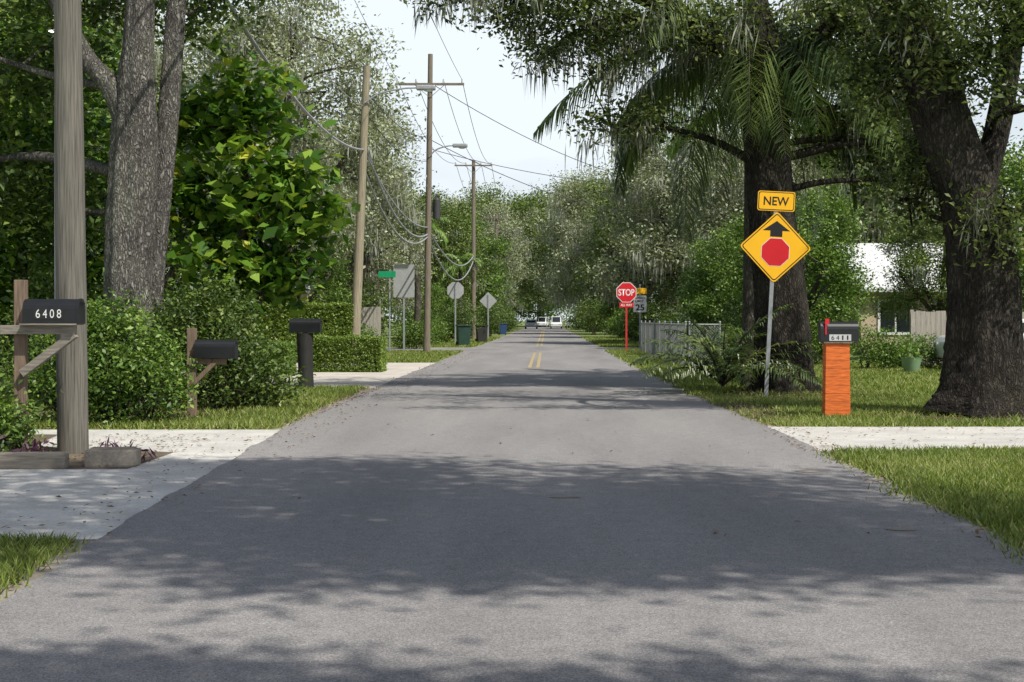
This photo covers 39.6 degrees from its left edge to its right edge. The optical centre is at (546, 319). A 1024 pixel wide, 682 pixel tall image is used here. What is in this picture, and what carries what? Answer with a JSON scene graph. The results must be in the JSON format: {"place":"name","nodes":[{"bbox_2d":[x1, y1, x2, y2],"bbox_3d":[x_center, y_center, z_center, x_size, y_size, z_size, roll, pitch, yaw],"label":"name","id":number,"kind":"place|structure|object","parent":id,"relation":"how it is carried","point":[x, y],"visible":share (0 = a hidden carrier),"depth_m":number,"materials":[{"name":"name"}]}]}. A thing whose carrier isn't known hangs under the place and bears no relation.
{"place":"outdoors","nodes":[
{"label":"outdoors","id":0,"kind":"place"},
{"bbox_2d":[0,430,278,538],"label":"driveway","id":1,"kind":"structure","parent":0,"point":[39,501],"depth_m":12.07,"materials":[{"name":"concrete"}]},
{"bbox_2d":[8,434,172,468],"bbox_3d":[-7.950,1.387,15.325,8.100,0.001,4.150,0,0,0],"label":"planting bed","id":2,"kind":"object","parent":1,"relation":"on","point":[78,461],"visible":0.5,"depth_m":14.31,"materials":[{"name":"brown soil"}]},
{"bbox_2d":[0,345,61,451],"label":"shrub","id":3,"kind":"object","parent":2,"relation":"on","point":[17,430],"visible":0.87,"depth_m":14.02,"materials":[{"name":"green plant"}]},
{"bbox_2d":[9,438,52,451],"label":"purple plant","id":4,"kind":"object","parent":2,"relation":"on","point":[33,448],"visible":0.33,"depth_m":13.72,"materials":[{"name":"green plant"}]},
{"bbox_2d":[0,452,68,468],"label":"landscape timber","id":5,"kind":"object","parent":2,"relation":"on","point":[34,460],"visible":1,"depth_m":13.23,"materials":[{"name":"grey wood"}]},
{"bbox_2d":[0,280,84,451],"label":"mailbox","id":6,"kind":"object","parent":2,"relation":"on","point":[50,316],"visible":0.96,"depth_m":14.16,"materials":[{"name":"grey wood"}]},
{"bbox_2d":[76,299,84,323],"bbox_3d":[-4.640,-0.085,14.220,0.050,0.253,0.212,0,0,0],"label":"door","id":7,"kind":"structure","parent":6,"relation":"in","point":[80,306],"depth_m":14.17,"materials":[{"name":"black metal"}]},
{"bbox_2d":[54,0,88,453],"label":"utility pole","id":8,"kind":"object","parent":2,"relation":"on","point":[70,283],"visible":0.91,"depth_m":14.73,"materials":[{"name":"grey wood"}]},
{"bbox_2d":[226,0,363,150],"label":"power line","id":9,"kind":"object","parent":8,"relation":"attached to","point":[252,40],"visible":0.81,"depth_m":29.79,"materials":[{"name":"grey rubber"}]},
{"bbox_2d":[84,446,140,466],"bbox_3d":[-4.117,1.302,13.520,0.480,0.176,0.260,0,0,-6],"label":"concrete block","id":10,"kind":"object","parent":2,"relation":"on","point":[129,456],"depth_m":13.40,"materials":[{"name":"grey concrete"}]},
{"bbox_2d":[0,363,433,387],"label":"driveway","id":11,"kind":"structure","parent":0,"point":[394,370],"depth_m":34.81,"materials":[{"name":"grey concrete"}]},
{"bbox_2d":[221,339,297,374],"bbox_3d":[-7.398,0.946,36.504,1.972,0.918,1.456,0,0,0],"label":"hedge","id":12,"kind":"object","parent":11,"relation":"on","point":[288,348],"visible":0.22,"depth_m":35.99,"materials":[{"name":"green plant"}]},
{"bbox_2d":[0,326,1021,602],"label":"road shoulder","id":13,"kind":"object","parent":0,"point":[54,564],"visible":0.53,"depth_m":8.64},
{"bbox_2d":[0,321,1023,599],"bbox_3d":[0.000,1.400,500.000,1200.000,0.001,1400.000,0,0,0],"label":"ground","id":14,"kind":"structure","parent":0,"point":[581,333],"depth_m":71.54,"materials":[{"name":"green plant"}]},
{"bbox_2d":[0,0,166,394],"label":"broadleaf tree","id":15,"kind":"object","parent":14,"relation":"on","point":[94,270],"visible":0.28,"depth_m":25.56,"materials":[{"name":"green plant"}]},
{"bbox_2d":[0,244,182,392],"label":"shrub","id":16,"kind":"object","parent":14,"relation":"on","point":[41,269],"visible":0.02,"depth_m":26.86,"materials":[{"name":"green plant"}]},
{"bbox_2d":[0,0,188,279],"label":"oak tree","id":17,"kind":"object","parent":14,"relation":"on","point":[97,110],"visible":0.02,"depth_m":36.03,"materials":[{"name":"green plant"}]},
{"bbox_2d":[0,287,212,423],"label":"shrub","id":18,"kind":"object","parent":14,"relation":"on","point":[113,375],"visible":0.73,"depth_m":18.81,"materials":[{"name":"green plant"}]},
{"bbox_2d":[0,0,238,264],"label":"oak tree","id":19,"kind":"object","parent":14,"relation":"on","point":[158,54],"visible":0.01,"depth_m":45.26,"materials":[{"name":"green plant"}]},
{"bbox_2d":[28,404,231,420],"bbox_3d":[-6.277,1.395,21.300,4.141,0.001,4.483,0,0,0],"label":"planting bed","id":20,"kind":"object","parent":14,"relation":"on","point":[146,412],"visible":0.03,"depth_m":21.38,"materials":[{"name":"brown soil"}]},
{"bbox_2d":[0,0,286,410],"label":"oak tree","id":21,"kind":"object","parent":20,"relation":"on","point":[137,171],"visible":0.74,"depth_m":22.28,"materials":[{"name":"grey plant"}]},
{"bbox_2d":[187,328,238,416],"bbox_3d":[-4.678,0.760,19.942,0.725,1.280,0.216,0,0,0],"label":"mailbox","id":22,"kind":"object","parent":20,"relation":"on","point":[211,353],"visible":0.78,"depth_m":19.89,"materials":[{"name":"black metal"}]},
{"bbox_2d":[144,270,315,410],"bbox_3d":[-5.050,0.316,22.059,2.836,2.204,2.280,0,0,0],"label":"shrub","id":23,"kind":"object","parent":20,"relation":"on","point":[253,375],"visible":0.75,"depth_m":21.91,"materials":[{"name":"green plant"}]},
{"bbox_2d":[0,257,286,401],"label":"shrub","id":24,"kind":"object","parent":14,"relation":"on","point":[47,291],"visible":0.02,"depth_m":23.81,"materials":[{"name":"green plant"}]},
{"bbox_2d":[89,89,282,340],"bbox_3d":[-12.354,-2.875,45.332,8.136,8.628,8.497,0,0,-27],"label":"oak tree","id":25,"kind":"object","parent":14,"relation":"on","point":[172,277],"visible":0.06,"depth_m":44.53,"materials":[{"name":"green plant"}]},
{"bbox_2d":[156,27,360,394],"bbox_3d":[-5.359,-1.841,25.177,4.286,6.498,3.007,0,0,0],"label":"broadleaf tree","id":26,"kind":"object","parent":14,"relation":"on","point":[235,221],"visible":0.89,"depth_m":24.71,"materials":[{"name":"green plant"}]},
{"bbox_2d":[155,17,399,266],"bbox_3d":[-12.529,-5.914,60.170,11.724,14.726,10.576,0,0,29],"label":"oak tree","id":27,"kind":"object","parent":14,"relation":"on","point":[306,143],"visible":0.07,"depth_m":59.87,"materials":[{"name":"green plant"}]},
{"bbox_2d":[158,0,436,337],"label":"oak tree","id":28,"kind":"object","parent":14,"relation":"on","point":[281,28],"visible":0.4,"depth_m":53.71,"materials":[{"name":"green plant"}]},
{"bbox_2d":[248,301,353,362],"bbox_3d":[-8.009,0.393,46.497,3.709,2.017,1.725,0,0,0],"label":"hedge","id":29,"kind":"object","parent":14,"relation":"on","point":[336,317],"visible":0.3,"depth_m":45.80,"materials":[{"name":"green plant"}]},
{"bbox_2d":[289,318,321,387],"bbox_3d":[-4.808,0.690,28.499,0.645,1.430,0.373,0,0,0],"label":"mailbox","id":30,"kind":"object","parent":14,"relation":"on","point":[304,329],"visible":0.88,"depth_m":28.39,"materials":[{"name":"black metal"}]},
{"bbox_2d":[292,225,367,302],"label":"oak tree","id":31,"kind":"object","parent":14,"relation":"on","point":[327,289],"visible":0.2,"depth_m":66.28,"materials":[{"name":"green plant"}]},
{"bbox_2d":[313,334,388,371],"bbox_3d":[-5.341,0.876,38.197,2.173,1.057,1.407,0,0,0],"label":"hedge","id":32,"kind":"object","parent":14,"relation":"on","point":[376,361],"visible":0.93,"depth_m":37.67,"materials":[{"name":"green plant"}]},
{"bbox_2d":[324,307,383,335],"bbox_3d":[-8.700,0.425,56.070,4.600,1.950,0.160,0,0,0],"label":"wooden fence","id":33,"kind":"object","parent":14,"relation":"on","point":[375,315],"visible":0.1,"depth_m":55.99,"materials":[{"name":"grey wood"}]},
{"bbox_2d":[325,280,401,336],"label":"shrub","id":34,"kind":"object","parent":14,"relation":"on","point":[385,302],"visible":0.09,"depth_m":65.74,"materials":[{"name":"green plant"}]},
{"bbox_2d":[312,184,423,322],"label":"oak tree","id":35,"kind":"object","parent":14,"relation":"on","point":[399,302],"visible":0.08,"depth_m":82.90,"materials":[{"name":"green plant"}]},
{"bbox_2d":[291,86,449,301],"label":"oak tree","id":36,"kind":"object","parent":14,"relation":"on","point":[406,249],"visible":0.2,"depth_m":71.78,"materials":[{"name":"green plant"}]},
{"bbox_2d":[363,235,401,306],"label":"palm tree","id":37,"kind":"object","parent":14,"relation":"on","point":[375,283],"visible":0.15,"depth_m":79.93,"materials":[{"name":"green plant"}]},
{"bbox_2d":[378,269,395,350],"bbox_3d":[-6.650,-0.350,59.495,0.720,3.500,0.081,0,0,0],"label":"street name sign","id":38,"kind":"object","parent":14,"relation":"on","point":[389,273],"visible":0.87,"depth_m":59.45,"materials":[{"name":"metal"}]},
{"bbox_2d":[351,65,435,360],"bbox_3d":[-4.962,-3.406,45.908,2.811,9.627,0.333,0,0,4],"label":"utility pole","id":39,"kind":"object","parent":14,"relation":"on","point":[358,262],"visible":0.93,"depth_m":45.88,"materials":[{"name":"brown wood"}]},
{"bbox_2d":[367,149,427,237],"bbox_3d":[-5.400,-4.407,52.995,0.076,2.246,14.043,0,0,3],"label":"power line","id":40,"kind":"object","parent":39,"relation":"attached to","point":[389,205],"visible":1,"depth_m":50.10,"materials":[{"name":"grey rubber"}]},
{"bbox_2d":[393,264,413,349],"bbox_3d":[-6.250,-0.525,62.530,0.920,3.850,0.060,0,0,0],"label":"road sign","id":41,"kind":"object","parent":14,"relation":"on","point":[403,283],"visible":0.93,"depth_m":62.50,"materials":[{"name":"metal"}]},
{"bbox_2d":[385,215,450,343],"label":"palm tree","id":42,"kind":"object","parent":14,"relation":"on","point":[417,307],"visible":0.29,"depth_m":75.86,"materials":[{"name":"green plant"}]},
{"bbox_2d":[387,306,451,344],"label":"shrub","id":43,"kind":"object","parent":14,"relation":"on","point":[440,328],"visible":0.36,"depth_m":76.81,"materials":[{"name":"green plant"}]},
{"bbox_2d":[396,54,467,350],"bbox_3d":[-4.829,-4.909,59.935,3.036,12.622,0.450,0,0,0],"label":"utility pole","id":44,"kind":"object","parent":14,"relation":"on","point":[435,208],"visible":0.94,"depth_m":59.89,"materials":[{"name":"brown wood"}]},
{"bbox_2d":[407,279,457,334],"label":"oak tree","id":45,"kind":"object","parent":14,"relation":"on","point":[435,287],"visible":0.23,"depth_m":91.45,"materials":[{"name":"green plant"}]},
{"bbox_2d":[362,185,502,313],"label":"oak tree","id":46,"kind":"object","parent":14,"relation":"on","point":[460,237],"visible":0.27,"depth_m":102.21,"materials":[{"name":"green plant"}]},
{"bbox_2d":[422,297,485,342],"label":"shrub","id":47,"kind":"object","parent":14,"relation":"on","point":[460,318],"visible":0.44,"depth_m":83.70,"materials":[{"name":"green plant"}]},
{"bbox_2d":[447,282,463,343],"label":"stop sign","id":48,"kind":"object","parent":14,"relation":"on","point":[455,290],"visible":0.88,"depth_m":80.00,"materials":[{"name":"metal"}]},
{"bbox_2d":[439,253,483,324],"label":"palm tree","id":49,"kind":"object","parent":14,"relation":"on","point":[461,261],"visible":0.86,"depth_m":97.58,"materials":[{"name":"green plant"}]},
{"bbox_2d":[455,325,471,345],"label":"wheelie bin","id":50,"kind":"object","parent":14,"relation":"on","point":[463,332],"visible":0.91,"depth_m":73.67,"materials":[{"name":"plastic"}]},
{"bbox_2d":[409,201,519,320],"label":"oak tree","id":51,"kind":"object","parent":14,"relation":"on","point":[496,249],"visible":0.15,"depth_m":123.37,"materials":[{"name":"green plant"}]},
{"bbox_2d":[454,160,491,338],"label":"utility pole","id":52,"kind":"object","parent":14,"relation":"on","point":[473,279],"visible":0.81,"depth_m":97.88,"materials":[{"name":"brown wood"}]},
{"bbox_2d":[463,301,508,336],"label":"shrub","id":53,"kind":"object","parent":14,"relation":"on","point":[491,320],"visible":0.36,"depth_m":117.85,"materials":[{"name":"green plant"}]},
{"bbox_2d":[435,188,542,308],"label":"oak tree","id":54,"kind":"object","parent":14,"relation":"on","point":[510,225],"visible":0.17,"depth_m":147.07,"materials":[{"name":"green plant"}]},
{"bbox_2d":[448,189,547,305],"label":"oak tree","id":55,"kind":"object","parent":14,"relation":"on","point":[526,289],"visible":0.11,"depth_m":176.37,"materials":[{"name":"green plant"}]},
{"bbox_2d":[457,174,560,312],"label":"oak tree","id":56,"kind":"object","parent":14,"relation":"on","point":[484,193],"visible":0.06,"depth_m":210.56,"materials":[{"name":"green plant"}]},
{"bbox_2d":[502,192,572,325],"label":"oak tree","id":57,"kind":"object","parent":14,"relation":"on","point":[541,313],"visible":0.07,"depth_m":288.33,"materials":[{"name":"green plant"}]},
{"bbox_2d":[516,179,604,327],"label":"oak tree","id":58,"kind":"object","parent":14,"relation":"on","point":[544,198],"visible":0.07,"depth_m":204.97,"materials":[{"name":"green plant"}]},
{"bbox_2d":[520,165,605,331],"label":"oak tree","id":59,"kind":"object","parent":14,"relation":"on","point":[548,234],"visible":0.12,"depth_m":165.89,"materials":[{"name":"green plant"}]},
{"bbox_2d":[575,292,617,334],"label":"shrub","id":60,"kind":"object","parent":14,"relation":"on","point":[600,323],"visible":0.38,"depth_m":129.21,"materials":[{"name":"green plant"}]},
{"bbox_2d":[533,159,661,333],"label":"oak tree","id":61,"kind":"object","parent":14,"relation":"on","point":[577,238],"visible":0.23,"depth_m":134.46,"materials":[{"name":"green plant"}]},
{"bbox_2d":[552,171,679,311],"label":"oak tree","id":62,"kind":"object","parent":14,"relation":"on","point":[596,254],"visible":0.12,"depth_m":107.69,"materials":[{"name":"green plant"}]},
{"bbox_2d":[604,308,630,337],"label":"shrub","id":63,"kind":"object","parent":14,"relation":"on","point":[612,326],"visible":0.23,"depth_m":104.04,"materials":[{"name":"green plant"}]},
{"bbox_2d":[616,282,635,349],"bbox_3d":[3.500,-0.112,62.013,0.868,3.024,0.054,0,0,0],"label":"stop sign","id":64,"kind":"object","parent":14,"relation":"on","point":[625,292],"visible":0.98,"depth_m":61.99,"materials":[{"name":"red metal"}]},
{"bbox_2d":[595,275,656,336],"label":"oak tree","id":65,"kind":"object","parent":14,"relation":"on","point":[606,310],"visible":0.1,"depth_m":111.60,"materials":[{"name":"green plant"}]},
{"bbox_2d":[612,307,648,339],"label":"shrub","id":66,"kind":"object","parent":14,"relation":"on","point":[622,325],"visible":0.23,"depth_m":90.00,"materials":[{"name":"green plant"}]},
{"bbox_2d":[337,240,930,332],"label":"distant woods","id":67,"kind":"object","parent":14,"relation":"on","point":[514,320],"visible":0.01,"depth_m":305.21,"materials":[{"name":"green plant"}]},
{"bbox_2d":[633,284,646,346],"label":"speed limit sign","id":68,"kind":"object","parent":14,"relation":"on","point":[639,301],"visible":0.94,"depth_m":71.99,"materials":[{"name":"metal"}]},
{"bbox_2d":[618,287,676,342],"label":"shrub","id":69,"kind":"object","parent":14,"relation":"on","point":[649,312],"visible":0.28,"depth_m":76.49,"materials":[{"name":"green plant"}]},
{"bbox_2d":[557,98,743,309],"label":"oak tree","id":70,"kind":"object","parent":14,"relation":"on","point":[650,241],"visible":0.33,"depth_m":77.88,"materials":[{"name":"green plant"}]},
{"bbox_2d":[643,225,681,310],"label":"oak tree","id":71,"kind":"object","parent":14,"relation":"on","point":[665,287],"visible":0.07,"depth_m":87.91,"materials":[{"name":"green plant"}]},
{"bbox_2d":[641,321,686,364],"bbox_3d":[4.029,0.718,50.500,0.087,1.365,19.067,0,0,0],"label":"picket fence","id":72,"kind":"object","parent":14,"relation":"on","point":[649,330],"visible":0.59,"depth_m":50.47,"materials":[{"name":"wood"}]},
{"bbox_2d":[637,285,726,347],"bbox_3d":[6.241,-0.166,59.840,5.066,3.173,3.122,0,0,38],"label":"shrub","id":73,"kind":"object","parent":14,"relation":"on","point":[668,318],"visible":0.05,"depth_m":59.99,"materials":[{"name":"green plant"}]},
{"bbox_2d":[667,223,743,333],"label":"oak tree","id":74,"kind":"object","parent":14,"relation":"on","point":[711,303],"visible":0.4,"depth_m":51.35,"materials":[{"name":"green plant"}]},
{"bbox_2d":[673,260,741,343],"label":"oak tree","id":75,"kind":"object","parent":14,"relation":"on","point":[683,275],"visible":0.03,"depth_m":65.42,"materials":[{"name":"green plant"}]},
{"bbox_2d":[680,304,735,348],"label":"shrub","id":76,"kind":"object","parent":14,"relation":"on","point":[714,319],"visible":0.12,"depth_m":51.95,"materials":[{"name":"green plant"}]},
{"bbox_2d":[533,0,977,386],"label":"palm tree","id":77,"kind":"object","parent":14,"relation":"on","point":[626,163],"visible":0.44,"depth_m":28.03,"materials":[{"name":"green plant"}]},
{"bbox_2d":[694,280,836,337],"bbox_3d":[7.462,-0.166,47.846,5.066,3.173,3.122,0,0,31],"label":"shrub","id":78,"kind":"object","parent":14,"relation":"on","point":[725,316],"visible":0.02,"depth_m":47.89,"materials":[{"name":"green plant"}]},
{"bbox_2d":[665,134,866,304],"bbox_3d":[10.809,-4.123,65.770,10.710,11.118,10.439,0,0,11],"label":"oak tree","id":79,"kind":"object","parent":14,"relation":"on","point":[706,225],"visible":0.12,"depth_m":64.15,"materials":[{"name":"green plant"}]},
{"bbox_2d":[718,390,820,398],"bbox_3d":[4.290,1.395,26.204,3.178,0.001,3.329,0,0,-43],"label":"planting bed","id":80,"kind":"object","parent":14,"relation":"on","point":[812,393],"visible":0.07,"depth_m":26.52,"materials":[{"name":"brown soil"}]},
{"bbox_2d":[399,0,1002,393],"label":"oak tree","id":81,"kind":"object","parent":80,"relation":"on","point":[756,20],"visible":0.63,"depth_m":27.16,"materials":[{"name":"green plant"}]},
{"bbox_2d":[628,303,822,389],"bbox_3d":[3.553,0.478,26.883,3.984,1.580,3.381,0,0,0],"label":"palm shrub","id":82,"kind":"object","parent":80,"relation":"on","point":[725,367],"visible":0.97,"depth_m":26.68,"materials":[{"name":"green plant"}]},
{"bbox_2d":[741,191,809,395],"bbox_3d":[4.149,-0.471,26.012,1.266,3.750,0.058,3,0,2],"label":"road sign","id":83,"kind":"object","parent":80,"relation":"on","point":[775,247],"visible":0.98,"depth_m":25.98,"materials":[{"name":"metal"}]},
{"bbox_2d":[654,29,891,226],"bbox_3d":[5.647,-2.618,33.464,7.385,8.042,6.554,0,0,0],"label":"palm tree","id":84,"kind":"object","parent":14,"relation":"on","point":[673,151],"visible":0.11,"depth_m":34.47,"materials":[{"name":"green plant"}]},
{"bbox_2d":[721,197,849,320],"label":"oak tree","id":85,"kind":"object","parent":14,"relation":"on","point":[820,221],"visible":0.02,"depth_m":58.98,"materials":[{"name":"green plant"}]},
{"bbox_2d":[706,185,884,354],"bbox_3d":[7.811,-1.538,44.369,5.592,5.930,5.840,0,0,20],"label":"oak tree","id":86,"kind":"object","parent":14,"relation":"on","point":[829,270],"visible":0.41,"depth_m":44.07,"materials":[{"name":"green plant"}]},
{"bbox_2d":[811,321,853,364],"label":"shrub","id":87,"kind":"object","parent":14,"relation":"on","point":[817,343],"visible":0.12,"depth_m":42.77,"materials":[{"name":"green plant"}]},
{"bbox_2d":[818,319,858,416],"bbox_3d":[4.168,0.694,20.300,0.545,1.412,0.280,0,0,0],"label":"mailbox","id":88,"kind":"object","parent":14,"relation":"on","point":[835,338],"visible":0.98,"depth_m":20.18,"materials":[{"name":"orange paint"}]},
{"bbox_2d":[743,93,1010,242],"bbox_3d":[15.589,-4.946,65.567,11.994,12.774,12.305,0,0,-37],"label":"oak tree","id":89,"kind":"object","parent":14,"relation":"on","point":[874,233],"visible":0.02,"depth_m":63.57,"materials":[{"name":"green plant"}]},
{"bbox_2d":[848,324,923,369],"bbox_3d":[9.332,0.708,39.166,2.553,1.410,1.736,0,0,-11],"label":"shrub","id":90,"kind":"object","parent":14,"relation":"on","point":[887,351],"visible":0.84,"depth_m":39.08,"materials":[{"name":"green plant"}]},
{"bbox_2d":[895,333,929,371],"bbox_3d":[9.466,0.877,36.965,0.863,1.046,0.744,0,0,31],"label":"flower pot","id":91,"kind":"object","parent":14,"relation":"on","point":[910,362],"visible":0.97,"depth_m":36.85,"materials":[{"name":"plastic"}]},
{"bbox_2d":[818,243,1021,354],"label":"house","id":92,"kind":"structure","parent":14,"relation":"on","point":[869,250],"depth_m":56.28,"materials":[{"name":"beige paint"}]},
{"bbox_2d":[878,299,912,334],"bbox_3d":[13.750,-0.100,55.974,1.400,1.400,0.048,0,0,0],"label":"window","id":93,"kind":"structure","parent":92,"relation":"in","point":[906,328],"depth_m":55.97,"materials":[{"name":"black glass"}]},
{"bbox_2d":[897,330,942,368],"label":"shrub","id":94,"kind":"object","parent":14,"relation":"on","point":[931,357],"visible":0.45,"depth_m":39.54,"materials":[{"name":"green plant"}]},
{"bbox_2d":[865,202,1020,328],"bbox_3d":[13.414,-1.489,49.057,5.752,5.822,5.689,0,0,31],"label":"oak tree","id":95,"kind":"object","parent":14,"relation":"on","point":[917,261],"visible":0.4,"depth_m":48.73,"materials":[{"name":"green plant"}]},
{"bbox_2d":[885,413,1023,421],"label":"planting bed","id":96,"kind":"object","parent":14,"relation":"on","point":[966,416],"visible":0.15,"depth_m":20.28,"materials":[{"name":"brown soil"}]},
{"bbox_2d":[811,0,1023,417],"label":"oak tree","id":97,"kind":"object","parent":96,"relation":"on","point":[982,373],"visible":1,"depth_m":20.39,"materials":[{"name":"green plant"}]},
{"bbox_2d":[910,310,1023,364],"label":"wooden fence","id":98,"kind":"object","parent":14,"relation":"on","point":[924,322],"visible":0.11,"depth_m":42.49,"materials":[{"name":"grey wood"}]},
{"bbox_2d":[933,319,1023,357],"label":"parked car","id":99,"kind":"object","parent":14,"relation":"on","point":[939,343],"visible":0.14,"depth_m":38.92,"materials":[{"name":"white paint"}]},
{"bbox_2d":[941,135,1023,242],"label":"oak tree","id":100,"kind":"object","parent":14,"relation":"on","point":[1013,177],"visible":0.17,"depth_m":63.87,"materials":[{"name":"green plant"}]},
{"bbox_2d":[0,326,1023,681],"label":"road","id":101,"kind":"structure","parent":0,"point":[422,558],"depth_m":8.19,"materials":[{"name":"grey asphalt"}]},
{"bbox_2d":[0,352,1023,588],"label":"fallen leaves","id":102,"kind":"object","parent":101,"relation":"on","point":[714,532],"visible":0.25,"depth_m":17.81,"materials":[{"name":"brown plant"}]},
{"bbox_2d":[386,348,640,350],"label":"side street","id":103,"kind":"structure","parent":0,"point":[444,349],"depth_m":68.59,"materials":[{"name":"grey asphalt"}]},
{"bbox_2d":[387,319,440,348],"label":"shrub","id":104,"kind":"object","parent":103,"relation":"on","point":[412,338],"visible":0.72,"depth_m":67.75,"materials":[{"name":"green plant"}]},
{"bbox_2d":[99,0,1023,320],"label":"sky","id":105,"kind":"structure","parent":0,"point":[491,89],"materials":[{"name":"white"}]},
{"bbox_2d":[771,427,1023,451],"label":"driveway","id":106,"kind":"structure","parent":0,"point":[963,436],"depth_m":16.93,"materials":[{"name":"concrete"}]},
{"bbox_2d":[1015,222,1023,311],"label":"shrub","id":107,"kind":"object","parent":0,"point":[1021,264],"visible":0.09,"depth_m":48.26,"materials":[{"name":"green plant"}]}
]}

